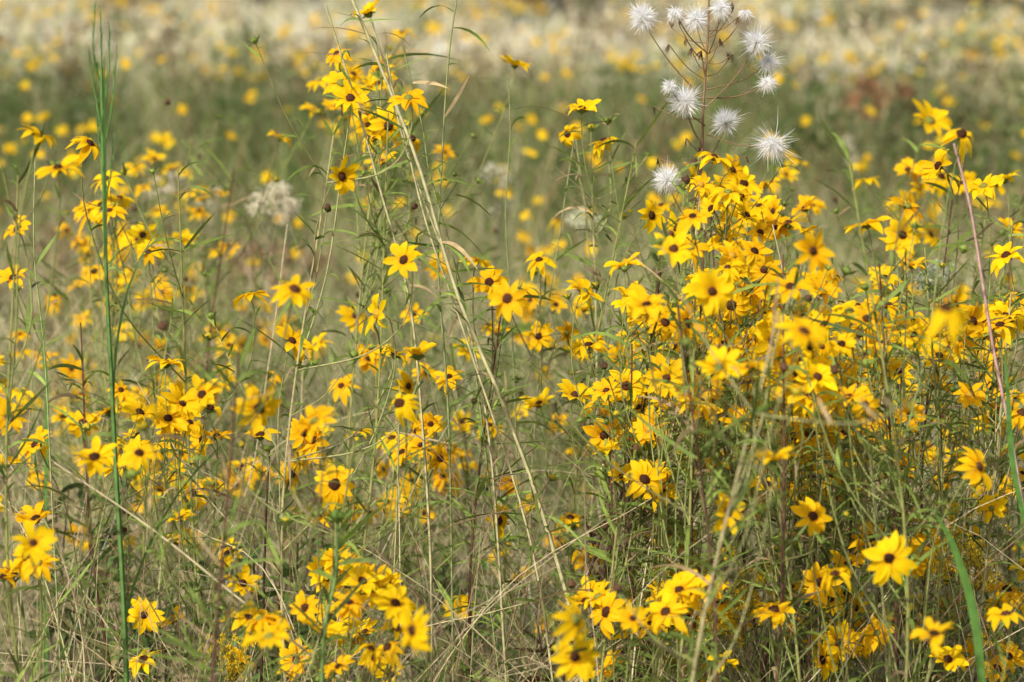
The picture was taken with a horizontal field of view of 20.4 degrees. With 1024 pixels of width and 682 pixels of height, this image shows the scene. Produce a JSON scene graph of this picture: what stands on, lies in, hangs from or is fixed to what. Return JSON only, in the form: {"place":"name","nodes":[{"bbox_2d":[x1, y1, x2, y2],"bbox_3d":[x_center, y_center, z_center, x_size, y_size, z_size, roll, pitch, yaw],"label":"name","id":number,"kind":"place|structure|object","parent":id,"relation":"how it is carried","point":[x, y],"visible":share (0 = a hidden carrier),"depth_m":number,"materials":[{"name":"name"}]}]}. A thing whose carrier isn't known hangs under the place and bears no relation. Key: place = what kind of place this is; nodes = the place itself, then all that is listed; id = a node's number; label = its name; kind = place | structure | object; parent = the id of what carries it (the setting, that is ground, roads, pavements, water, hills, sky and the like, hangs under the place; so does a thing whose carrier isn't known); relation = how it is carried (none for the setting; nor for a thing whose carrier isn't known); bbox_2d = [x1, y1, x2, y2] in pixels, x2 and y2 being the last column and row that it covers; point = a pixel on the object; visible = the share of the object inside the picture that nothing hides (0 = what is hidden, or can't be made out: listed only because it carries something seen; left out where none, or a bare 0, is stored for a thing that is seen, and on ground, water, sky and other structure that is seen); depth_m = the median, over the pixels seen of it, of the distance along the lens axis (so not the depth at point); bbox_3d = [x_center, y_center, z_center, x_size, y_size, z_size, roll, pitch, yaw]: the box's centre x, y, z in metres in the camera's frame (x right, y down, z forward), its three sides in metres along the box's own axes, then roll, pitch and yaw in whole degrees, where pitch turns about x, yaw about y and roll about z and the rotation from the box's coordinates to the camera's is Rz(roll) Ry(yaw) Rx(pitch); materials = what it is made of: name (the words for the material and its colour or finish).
{"place":"outdoors","nodes":[
{"label":"outdoors","id":0,"kind":"place"},
{"bbox_2d":[0,106,1023,576],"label":"pale meadow grass","id":1,"kind":"structure","parent":0,"point":[324,314],"depth_m":9.28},
{"bbox_2d":[0,0,1023,681],"bbox_3d":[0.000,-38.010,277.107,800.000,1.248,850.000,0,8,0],"label":"ground","id":2,"kind":"structure","parent":0,"point":[136,594],"depth_m":7.67,"materials":[{"name":"plant"}]},
{"bbox_2d":[5,147,92,681],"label":"weed stalk","id":3,"kind":"object","parent":2,"relation":"on","point":[38,376],"visible":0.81,"depth_m":4.77,"materials":[{"name":"green plant"}]},
{"bbox_2d":[0,121,157,681],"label":"swamp sunflower plant","id":4,"kind":"object","parent":2,"relation":"on","point":[95,456],"visible":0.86,"depth_m":4.21,"materials":[{"name":"yellow plant"}]},
{"bbox_2d":[15,479,142,681],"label":"broadleaf weed","id":5,"kind":"object","parent":2,"relation":"on","point":[60,525],"visible":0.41,"depth_m":5.74,"materials":[{"name":"green plant"}]},
{"bbox_2d":[2,209,176,602],"bbox_3d":[-0.998,0.150,6.428,0.437,0.915,0.595,-6,10,-36],"label":"swamp sunflower plant","id":6,"kind":"object","parent":2,"relation":"on","point":[21,334],"visible":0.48,"depth_m":6.42,"materials":[{"name":"yellow plant"}]},
{"bbox_2d":[0,264,184,681],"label":"swamp sunflower plant","id":7,"kind":"object","parent":2,"relation":"on","point":[83,423],"visible":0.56,"depth_m":5.03,"materials":[{"name":"yellow plant"}]},
{"bbox_2d":[46,181,173,550],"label":"swamp sunflower plant","id":8,"kind":"object","parent":2,"relation":"on","point":[84,249],"visible":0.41,"depth_m":7.05,"materials":[{"name":"yellow plant"}]},
{"bbox_2d":[0,53,242,172],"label":"shrub","id":9,"kind":"object","parent":2,"relation":"on","point":[93,100],"visible":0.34,"depth_m":17.93,"materials":[{"name":"green plant"}]},
{"bbox_2d":[38,170,230,681],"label":"swamp sunflower plant","id":10,"kind":"object","parent":2,"relation":"on","point":[93,212],"visible":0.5,"depth_m":5.73,"materials":[{"name":"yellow plant"}]},
{"bbox_2d":[67,148,213,502],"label":"swamp sunflower plant","id":11,"kind":"object","parent":2,"relation":"on","point":[153,158],"visible":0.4,"depth_m":7.28,"materials":[{"name":"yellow plant"}]},
{"bbox_2d":[95,530,194,681],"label":"broadleaf weed","id":12,"kind":"object","parent":2,"relation":"on","point":[146,639],"visible":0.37,"depth_m":5.34,"materials":[{"name":"green plant"}]},
{"bbox_2d":[88,2,239,681],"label":"tall green grass stalk","id":13,"kind":"object","parent":2,"relation":"on","point":[101,114],"depth_m":4.34,"materials":[{"name":"green plant"}]},
{"bbox_2d":[65,136,280,681],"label":"swamp sunflower plant","id":14,"kind":"object","parent":2,"relation":"on","point":[173,414],"visible":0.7,"depth_m":4.80,"materials":[{"name":"yellow plant"}]},
{"bbox_2d":[85,159,264,681],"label":"swamp sunflower plant","id":15,"kind":"object","parent":2,"relation":"on","point":[122,391],"visible":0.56,"depth_m":5.31,"materials":[{"name":"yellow plant"}]},
{"bbox_2d":[151,183,264,537],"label":"swamp sunflower plant","id":16,"kind":"object","parent":2,"relation":"on","point":[223,331],"visible":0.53,"depth_m":6.98,"materials":[{"name":"yellow plant"}]},
{"bbox_2d":[113,102,322,548],"bbox_3d":[-0.725,-0.005,6.741,0.442,1.115,0.401,4,9,29],"label":"swamp sunflower plant","id":17,"kind":"object","parent":2,"relation":"on","point":[169,295],"visible":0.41,"depth_m":6.74,"materials":[{"name":"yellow plant"}]},
{"bbox_2d":[129,89,308,613],"bbox_3d":[-0.638,0.043,6.223,0.422,1.185,0.378,0,8,0],"label":"swamp sunflower plant","id":18,"kind":"object","parent":2,"relation":"on","point":[186,235],"visible":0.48,"depth_m":6.19,"materials":[{"name":"yellow plant"}]},
{"bbox_2d":[10,274,431,681],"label":"swamp sunflower plant","id":19,"kind":"object","parent":2,"relation":"on","point":[255,408],"visible":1,"depth_m":3.77,"materials":[{"name":"green plant"}]},
{"bbox_2d":[173,166,297,469],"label":"swamp sunflower plant","id":20,"kind":"object","parent":2,"relation":"on","point":[268,308],"visible":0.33,"depth_m":7.88,"materials":[{"name":"yellow plant"}]},
{"bbox_2d":[145,73,333,173],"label":"shrub","id":21,"kind":"object","parent":2,"relation":"on","point":[199,101],"visible":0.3,"depth_m":18.90,"materials":[{"name":"green plant"}]},
{"bbox_2d":[167,523,312,681],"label":"broadleaf weed","id":22,"kind":"object","parent":2,"relation":"on","point":[286,573],"visible":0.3,"depth_m":5.20,"materials":[{"name":"green plant"}]},
{"bbox_2d":[235,180,291,542],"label":"boneset plant","id":23,"kind":"object","parent":2,"relation":"on","point":[281,188],"visible":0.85,"depth_m":6.93,"materials":[{"name":"white petal"},{"name":"green leaf"},{"name":"plant stem"}]},
{"bbox_2d":[214,236,328,320],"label":"shrub","id":24,"kind":"object","parent":2,"relation":"on","point":[284,261],"visible":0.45,"depth_m":11.02,"materials":[{"name":"green plant"}]},
{"bbox_2d":[215,521,341,681],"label":"broadleaf weed","id":25,"kind":"object","parent":2,"relation":"on","point":[302,577],"visible":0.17,"depth_m":5.41,"materials":[{"name":"green plant"}]},
{"bbox_2d":[259,196,319,535],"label":"boneset plant","id":26,"kind":"object","parent":2,"relation":"on","point":[290,209],"visible":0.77,"depth_m":7.04,"materials":[{"name":"green plant"}]},
{"bbox_2d":[228,300,367,677],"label":"swamp sunflower plant","id":27,"kind":"object","parent":2,"relation":"on","point":[349,317],"visible":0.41,"depth_m":5.73,"materials":[{"name":"yellow plant"}]},
{"bbox_2d":[180,374,447,681],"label":"swamp sunflower plant","id":28,"kind":"object","parent":2,"relation":"on","point":[389,597],"visible":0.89,"depth_m":4.16,"materials":[{"name":"yellow plant"}]},
{"bbox_2d":[204,34,436,681],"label":"swamp sunflower plant","id":29,"kind":"object","parent":2,"relation":"on","point":[343,177],"visible":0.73,"depth_m":4.59,"materials":[{"name":"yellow plant"}]},
{"bbox_2d":[264,499,412,681],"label":"budding stalk","id":30,"kind":"object","parent":2,"relation":"on","point":[338,516],"visible":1,"depth_m":3.98,"materials":[{"name":"green plant"}]},
{"bbox_2d":[292,62,452,584],"bbox_3d":[-0.308,0.002,6.302,0.331,1.243,0.436,1,8,9],"label":"swamp sunflower plant","id":31,"kind":"object","parent":2,"relation":"on","point":[354,75],"visible":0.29,"depth_m":6.24,"materials":[{"name":"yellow plant"}]},
{"bbox_2d":[281,71,464,681],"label":"swamp sunflower plant","id":32,"kind":"object","parent":2,"relation":"on","point":[414,444],"visible":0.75,"depth_m":5.05,"materials":[{"name":"yellow plant"}]},
{"bbox_2d":[305,0,459,681],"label":"swamp sunflower plant","id":33,"kind":"object","parent":2,"relation":"on","point":[406,383],"visible":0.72,"depth_m":5.30,"materials":[{"name":"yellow plant"}]},
{"bbox_2d":[335,29,455,513],"bbox_3d":[-0.287,-0.070,7.027,0.302,1.396,0.594,0,8,0],"label":"swamp sunflower plant","id":34,"kind":"object","parent":2,"relation":"on","point":[446,152],"visible":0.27,"depth_m":7.01,"materials":[{"name":"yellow plant"}]},
{"bbox_2d":[331,53,530,666],"bbox_3d":[-0.167,0.068,5.801,0.415,1.313,0.406,0,8,0],"label":"swamp sunflower plant","id":35,"kind":"object","parent":2,"relation":"on","point":[516,63],"visible":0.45,"depth_m":5.74,"materials":[{"name":"yellow plant"}]},
{"bbox_2d":[307,0,597,681],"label":"flowering plant","id":36,"kind":"object","parent":2,"relation":"on","point":[441,243],"visible":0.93,"depth_m":4.77,"materials":[{"name":"plant"}]},
{"bbox_2d":[383,541,525,681],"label":"broadleaf weed","id":37,"kind":"object","parent":2,"relation":"on","point":[439,575],"visible":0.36,"depth_m":5.72,"materials":[{"name":"green plant"}]},
{"bbox_2d":[388,319,534,633],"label":"swamp sunflower plant","id":38,"kind":"object","parent":2,"relation":"on","point":[439,477],"visible":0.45,"depth_m":6.08,"materials":[{"name":"yellow plant"}]},
{"bbox_2d":[405,257,560,681],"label":"swamp sunflower plant","id":39,"kind":"object","parent":2,"relation":"on","point":[491,277],"visible":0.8,"depth_m":4.88,"materials":[{"name":"green plant"}]},
{"bbox_2d":[429,251,570,681],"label":"swamp sunflower plant","id":40,"kind":"object","parent":2,"relation":"on","point":[539,335],"visible":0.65,"depth_m":5.35,"materials":[{"name":"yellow plant"}]},
{"bbox_2d":[467,161,542,496],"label":"plant","id":41,"kind":"object","parent":2,"relation":"on","point":[523,326],"visible":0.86,"depth_m":7.43,"materials":[{"name":"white plant"}]},
{"bbox_2d":[0,8,1023,287],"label":"dark meadow grass","id":42,"kind":"structure","parent":2,"relation":"on","point":[150,124],"depth_m":15.94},
{"bbox_2d":[0,122,1023,681],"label":"meadow grass tangle","id":43,"kind":"object","parent":2,"relation":"on","point":[418,592],"visible":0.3,"depth_m":5.59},
{"bbox_2d":[0,3,1023,267],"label":"leafy forbs","id":44,"kind":"object","parent":2,"relation":"on","point":[908,125],"visible":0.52,"depth_m":17.28,"materials":[{"name":"green plant"}]},
{"bbox_2d":[0,0,1023,104],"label":"sunlit forbs","id":45,"kind":"object","parent":2,"relation":"on","point":[891,17],"visible":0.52,"depth_m":31.91,"materials":[{"name":"beige plant"}]},
{"bbox_2d":[0,0,1023,123],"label":"sunlit meadow grass","id":46,"kind":"structure","parent":2,"relation":"on","point":[304,20],"depth_m":34.09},
{"bbox_2d":[0,0,1023,372],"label":"distant wildflowers","id":47,"kind":"object","parent":2,"relation":"on","point":[166,140],"visible":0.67,"depth_m":14.33,"materials":[{"name":"yellow plant"}]},
{"bbox_2d":[0,130,1023,522],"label":"dried forbs","id":48,"kind":"object","parent":2,"relation":"on","point":[332,258],"visible":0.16,"depth_m":10.91,"materials":[{"name":"dry plant stems"},{"name":"dry leaf"}]},
{"bbox_2d":[0,320,1023,681],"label":"dry straw","id":49,"kind":"object","parent":2,"relation":"on","point":[462,574],"visible":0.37,"depth_m":4.78,"materials":[{"name":"beige plant"}]},
{"bbox_2d":[493,217,578,486],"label":"swamp sunflower plant","id":50,"kind":"object","parent":2,"relation":"on","point":[557,220],"visible":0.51,"depth_m":7.50,"materials":[{"name":"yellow plant"}]},
{"bbox_2d":[505,382,599,583],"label":"swamp sunflower plant","id":51,"kind":"object","parent":2,"relation":"on","point":[523,410],"visible":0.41,"depth_m":6.55,"materials":[{"name":"green plant"}]},
{"bbox_2d":[525,123,651,681],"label":"swamp sunflower plant","id":52,"kind":"object","parent":2,"relation":"on","point":[566,330],"visible":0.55,"depth_m":5.34,"materials":[{"name":"yellow plant"}]},
{"bbox_2d":[509,94,675,681],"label":"swamp sunflower plant","id":53,"kind":"object","parent":2,"relation":"on","point":[652,214],"visible":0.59,"depth_m":5.15,"materials":[{"name":"yellow plant"}]},
{"bbox_2d":[516,286,669,636],"bbox_3d":[0.187,0.292,6.104,0.368,0.816,0.395,0,8,0],"label":"swamp sunflower plant","id":54,"kind":"object","parent":2,"relation":"on","point":[583,308],"visible":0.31,"depth_m":6.01,"materials":[{"name":"yellow plant"}]},
{"bbox_2d":[526,459,671,681],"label":"swamp sunflower plant","id":55,"kind":"object","parent":2,"relation":"on","point":[604,601],"visible":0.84,"depth_m":4.37,"materials":[{"name":"yellow plant"}]},
{"bbox_2d":[547,376,679,681],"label":"swamp sunflower plant","id":56,"kind":"object","parent":2,"relation":"on","point":[603,441],"visible":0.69,"depth_m":4.67,"materials":[{"name":"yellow plant"}]},
{"bbox_2d":[548,325,686,681],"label":"swamp sunflower plant","id":57,"kind":"object","parent":2,"relation":"on","point":[642,404],"visible":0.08,"depth_m":4.79,"materials":[{"name":"green plant"}]},
{"bbox_2d":[555,264,693,681],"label":"swamp sunflower plant","id":58,"kind":"object","parent":2,"relation":"on","point":[571,391],"visible":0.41,"depth_m":4.84,"materials":[{"name":"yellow plant"}]},
{"bbox_2d":[561,293,699,681],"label":"swamp sunflower plant","id":59,"kind":"object","parent":2,"relation":"on","point":[641,428],"visible":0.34,"depth_m":4.69,"materials":[{"name":"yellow plant"}]},
{"bbox_2d":[569,171,724,681],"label":"swamp sunflower plant","id":60,"kind":"object","parent":2,"relation":"on","point":[703,179],"visible":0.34,"depth_m":4.62,"materials":[{"name":"yellow plant"}]},
{"bbox_2d":[487,231,807,681],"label":"swamp sunflower plant","id":61,"kind":"object","parent":2,"relation":"on","point":[714,293],"visible":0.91,"depth_m":4.00,"materials":[{"name":"yellow plant"}]},
{"bbox_2d":[605,294,706,681],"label":"swamp sunflower plant","id":62,"kind":"object","parent":2,"relation":"on","point":[663,324],"visible":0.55,"depth_m":4.48,"materials":[{"name":"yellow plant"}]},
{"bbox_2d":[591,175,758,681],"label":"swamp sunflower plant","id":63,"kind":"object","parent":2,"relation":"on","point":[711,205],"visible":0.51,"depth_m":4.53,"materials":[{"name":"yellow plant"}]},
{"bbox_2d":[611,151,751,681],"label":"swamp sunflower plant","id":64,"kind":"object","parent":2,"relation":"on","point":[714,158],"visible":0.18,"depth_m":4.71,"materials":[{"name":"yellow plant"}]},
{"bbox_2d":[589,199,781,681],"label":"swamp sunflower plant","id":65,"kind":"object","parent":2,"relation":"on","point":[755,250],"visible":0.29,"depth_m":4.80,"materials":[{"name":"yellow plant"}]},
{"bbox_2d":[623,234,754,681],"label":"swamp sunflower plant","id":66,"kind":"object","parent":2,"relation":"on","point":[664,373],"visible":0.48,"depth_m":4.37,"materials":[{"name":"yellow plant"}]},
{"bbox_2d":[625,0,797,675],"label":"seeding pilewort plant","id":67,"kind":"object","parent":2,"relation":"on","point":[642,14],"visible":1,"depth_m":4.73,"materials":[{"name":"white plant"}]},
{"bbox_2d":[643,153,797,681],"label":"swamp sunflower plant","id":68,"kind":"object","parent":2,"relation":"on","point":[735,168],"visible":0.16,"depth_m":5.04,"materials":[{"name":"yellow plant"}]},
{"bbox_2d":[646,154,818,681],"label":"swamp sunflower plant","id":69,"kind":"object","parent":2,"relation":"on","point":[784,224],"visible":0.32,"depth_m":5.37,"materials":[{"name":"yellow plant"}]},
{"bbox_2d":[705,567,776,681],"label":"goldenrod plant","id":70,"kind":"object","parent":2,"relation":"on","point":[750,603],"visible":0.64,"depth_m":4.82,"materials":[{"name":"green plant"}]},
{"bbox_2d":[672,319,815,681],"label":"swamp sunflower plant","id":71,"kind":"object","parent":2,"relation":"on","point":[754,331],"visible":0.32,"depth_m":4.69,"materials":[{"name":"green plant"}]},
{"bbox_2d":[676,156,816,681],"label":"swamp sunflower plant","id":72,"kind":"object","parent":2,"relation":"on","point":[762,231],"visible":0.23,"depth_m":5.18,"materials":[{"name":"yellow plant"}]},
{"bbox_2d":[542,228,971,681],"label":"swamp sunflower plant","id":73,"kind":"object","parent":2,"relation":"on","point":[579,660],"visible":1,"depth_m":3.63,"materials":[{"name":"green plant"}]},
{"bbox_2d":[670,209,865,681],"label":"swamp sunflower plant","id":74,"kind":"object","parent":2,"relation":"on","point":[731,258],"visible":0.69,"depth_m":4.26,"materials":[{"name":"yellow plant"}]},
{"bbox_2d":[710,308,842,681],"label":"swamp sunflower plant","id":75,"kind":"object","parent":2,"relation":"on","point":[740,412],"visible":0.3,"depth_m":4.47,"materials":[{"name":"green plant"}]},
{"bbox_2d":[727,328,867,681],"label":"swamp sunflower plant","id":76,"kind":"object","parent":2,"relation":"on","point":[766,663],"visible":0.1,"depth_m":5.02,"materials":[{"name":"green plant"}]},
{"bbox_2d":[746,416,866,681],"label":"swamp sunflower plant","id":77,"kind":"object","parent":2,"relation":"on","point":[795,592],"visible":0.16,"depth_m":4.77,"materials":[{"name":"green plant"}]},
{"bbox_2d":[777,295,894,681],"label":"swamp sunflower plant","id":78,"kind":"object","parent":2,"relation":"on","point":[871,638],"visible":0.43,"depth_m":4.61,"materials":[{"name":"yellow plant"}]},
{"bbox_2d":[784,323,917,681],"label":"swamp sunflower plant","id":79,"kind":"object","parent":2,"relation":"on","point":[841,593],"visible":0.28,"depth_m":4.73,"materials":[{"name":"green plant"}]},
{"bbox_2d":[839,70,919,186],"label":"shrub","id":80,"kind":"object","parent":2,"relation":"on","point":[855,96],"visible":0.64,"depth_m":16.93,"materials":[{"name":"brown plant"}]},
{"bbox_2d":[788,214,974,681],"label":"swamp sunflower plant","id":81,"kind":"object","parent":2,"relation":"on","point":[951,658],"visible":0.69,"depth_m":4.34,"materials":[{"name":"yellow plant"}]},
{"bbox_2d":[804,246,961,680],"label":"swamp sunflower plant","id":82,"kind":"object","parent":2,"relation":"on","point":[886,272],"visible":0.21,"depth_m":4.91,"materials":[{"name":"green plant"}]},
{"bbox_2d":[752,99,1023,681],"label":"swamp sunflower plant","id":83,"kind":"object","parent":2,"relation":"on","point":[886,555],"visible":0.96,"depth_m":4.11,"materials":[{"name":"yellow plant"}]},
{"bbox_2d":[776,158,1016,544],"bbox_3d":[0.927,0.064,6.891,0.583,1.004,0.608,0,8,0],"label":"swamp sunflower plant","id":84,"kind":"object","parent":2,"relation":"on","point":[815,204],"visible":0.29,"depth_m":6.87,"materials":[{"name":"yellow plant"}]},
{"bbox_2d":[830,206,967,681],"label":"swamp sunflower plant","id":85,"kind":"object","parent":2,"relation":"on","point":[930,454],"visible":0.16,"depth_m":5.38,"materials":[{"name":"yellow plant"}]},
{"bbox_2d":[840,310,971,681],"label":"swamp sunflower plant","id":86,"kind":"object","parent":2,"relation":"on","point":[921,321],"visible":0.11,"depth_m":5.05,"materials":[{"name":"green plant"}]},
{"bbox_2d":[856,178,1006,681],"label":"swamp sunflower plant","id":87,"kind":"object","parent":2,"relation":"on","point":[975,319],"visible":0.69,"depth_m":4.56,"materials":[{"name":"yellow plant"}]},
{"bbox_2d":[883,136,985,681],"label":"swamp sunflower plant","id":88,"kind":"object","parent":2,"relation":"on","point":[930,169],"visible":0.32,"depth_m":5.05,"materials":[{"name":"yellow plant"}]},
{"bbox_2d":[854,157,1023,581],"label":"swamp sunflower plant","id":89,"kind":"object","parent":2,"relation":"on","point":[930,233],"visible":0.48,"depth_m":6.38,"materials":[{"name":"yellow plant"}]},
{"bbox_2d":[905,258,997,676],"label":"boneset plant","id":90,"kind":"object","parent":2,"relation":"on","point":[921,278],"visible":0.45,"depth_m":5.64,"materials":[{"name":"green plant"}]},
{"bbox_2d":[901,501,1011,679],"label":"goldenrod plant","id":91,"kind":"object","parent":2,"relation":"on","point":[951,518],"visible":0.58,"depth_m":4.69,"materials":[{"name":"green plant"}]},
{"bbox_2d":[929,504,985,681],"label":"broad grass blade","id":92,"kind":"object","parent":2,"relation":"on","point":[972,609],"visible":1,"depth_m":3.99,"materials":[{"name":"green plant"}]},
{"bbox_2d":[892,173,1023,681],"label":"swamp sunflower plant","id":93,"kind":"object","parent":2,"relation":"on","point":[978,185],"visible":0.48,"depth_m":4.88,"materials":[{"name":"green plant"}]},
{"bbox_2d":[898,170,1023,681],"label":"swamp sunflower plant","id":94,"kind":"object","parent":2,"relation":"on","point":[1016,228],"visible":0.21,"depth_m":5.30,"materials":[{"name":"green plant"}]},
{"bbox_2d":[899,285,1023,644],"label":"swamp sunflower plant","id":95,"kind":"object","parent":2,"relation":"on","point":[963,298],"visible":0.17,"depth_m":5.82,"materials":[{"name":"green plant"}]},
{"bbox_2d":[918,241,1023,681],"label":"swamp sunflower plant","id":96,"kind":"object","parent":2,"relation":"on","point":[1011,310],"visible":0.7,"depth_m":4.70,"materials":[{"name":"yellow plant"}]},
{"bbox_2d":[924,169,1023,613],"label":"swamp sunflower plant","id":97,"kind":"object","parent":2,"relation":"on","point":[943,177],"visible":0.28,"depth_m":6.13,"materials":[{"name":"yellow plant"}]},
{"bbox_2d":[941,143,1023,515],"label":"reddish flower stalk","id":98,"kind":"object","parent":2,"relation":"on","point":[976,236],"visible":0.87,"depth_m":4.34,"materials":[{"name":"brown plant"}]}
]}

